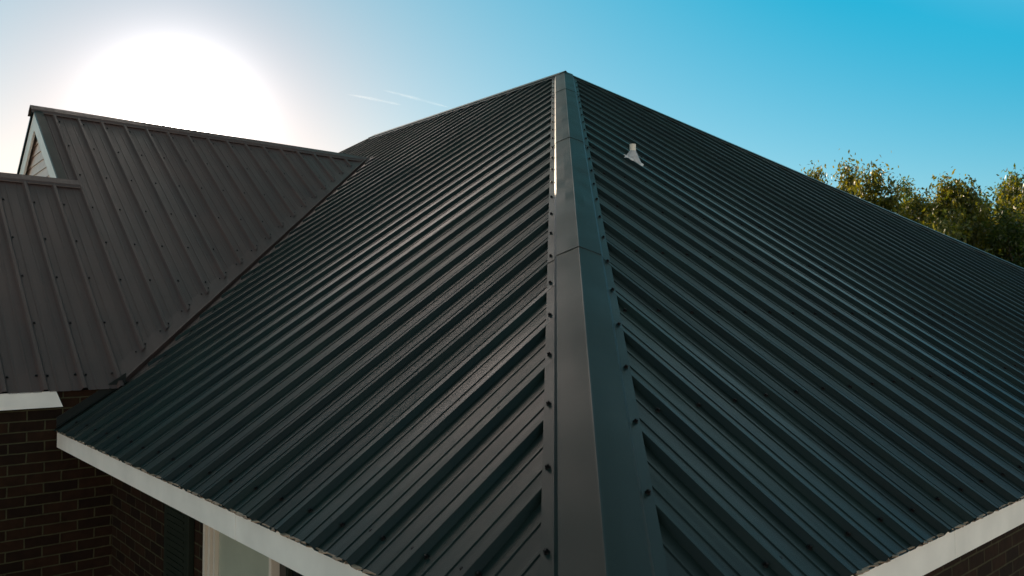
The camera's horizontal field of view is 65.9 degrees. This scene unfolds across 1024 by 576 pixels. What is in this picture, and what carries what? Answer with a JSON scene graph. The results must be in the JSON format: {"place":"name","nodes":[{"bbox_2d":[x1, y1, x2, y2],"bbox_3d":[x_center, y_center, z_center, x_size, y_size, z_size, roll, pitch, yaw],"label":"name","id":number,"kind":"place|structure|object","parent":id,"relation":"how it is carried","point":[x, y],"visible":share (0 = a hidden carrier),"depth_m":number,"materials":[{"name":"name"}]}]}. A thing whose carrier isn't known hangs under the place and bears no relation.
{"place":"outdoors","nodes":[
{"label":"outdoors","id":0,"kind":"place"},
{"bbox_2d":[0,70,1023,575],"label":"house","id":1,"kind":"structure","parent":0,"point":[562,324],"depth_m":4.24,"materials":[{"name":"black metal"}]},
{"bbox_2d":[202,524,302,575],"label":"patio door","id":2,"kind":"structure","parent":1,"relation":"in","point":[223,555],"depth_m":3.81,"materials":[{"name":"white glass"}]},
{"bbox_2d":[0,0,1023,217],"label":"sky","id":3,"kind":"structure","parent":0,"point":[938,85],"materials":[{"name":"blue"}]},
{"label":"ground","id":4,"kind":"structure","parent":0,"visible":0},
{"bbox_2d":[799,150,915,220],"bbox_3d":[11.246,-0.079,24.525,4.328,8.858,4.248,2,-3,-41],"label":"tree","id":5,"kind":"object","parent":4,"relation":"on","point":[846,183],"visible":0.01,"depth_m":24.99,"materials":[{"name":"green plant"}]},
{"bbox_2d":[847,151,1007,260],"bbox_3d":[11.335,0.209,21.882,5.482,8.007,5.053,2,-3,-41],"label":"tree","id":6,"kind":"object","parent":4,"relation":"on","point":[892,204],"visible":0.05,"depth_m":21.33,"materials":[{"name":"green plant"}]},
{"bbox_2d":[900,186,973,230],"bbox_3d":[11.847,0.735,23.845,5.462,7.193,5.431,2,-3,-41],"label":"tree","id":7,"kind":"object","parent":4,"relation":"on","point":[919,207],"visible":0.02,"depth_m":22.16,"materials":[{"name":"green plant"}]},
{"bbox_2d":[887,176,1023,261],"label":"tree","id":8,"kind":"object","parent":4,"relation":"on","point":[905,189],"depth_m":27.78,"materials":[{"name":"green plant"}]},
{"bbox_2d":[901,166,1023,265],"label":"tree","id":9,"kind":"object","parent":4,"relation":"on","point":[947,191],"visible":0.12,"depth_m":22.95,"materials":[{"name":"green plant"}]},
{"bbox_2d":[966,163,1023,221],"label":"tree","id":10,"kind":"object","parent":4,"relation":"on","point":[986,200],"visible":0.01,"depth_m":25.84,"materials":[{"name":"green plant"}]},
{"bbox_2d":[980,196,1023,267],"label":"tree","id":11,"kind":"object","parent":4,"relation":"on","point":[1011,229],"visible":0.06,"depth_m":21.59,"materials":[{"name":"green plant"}]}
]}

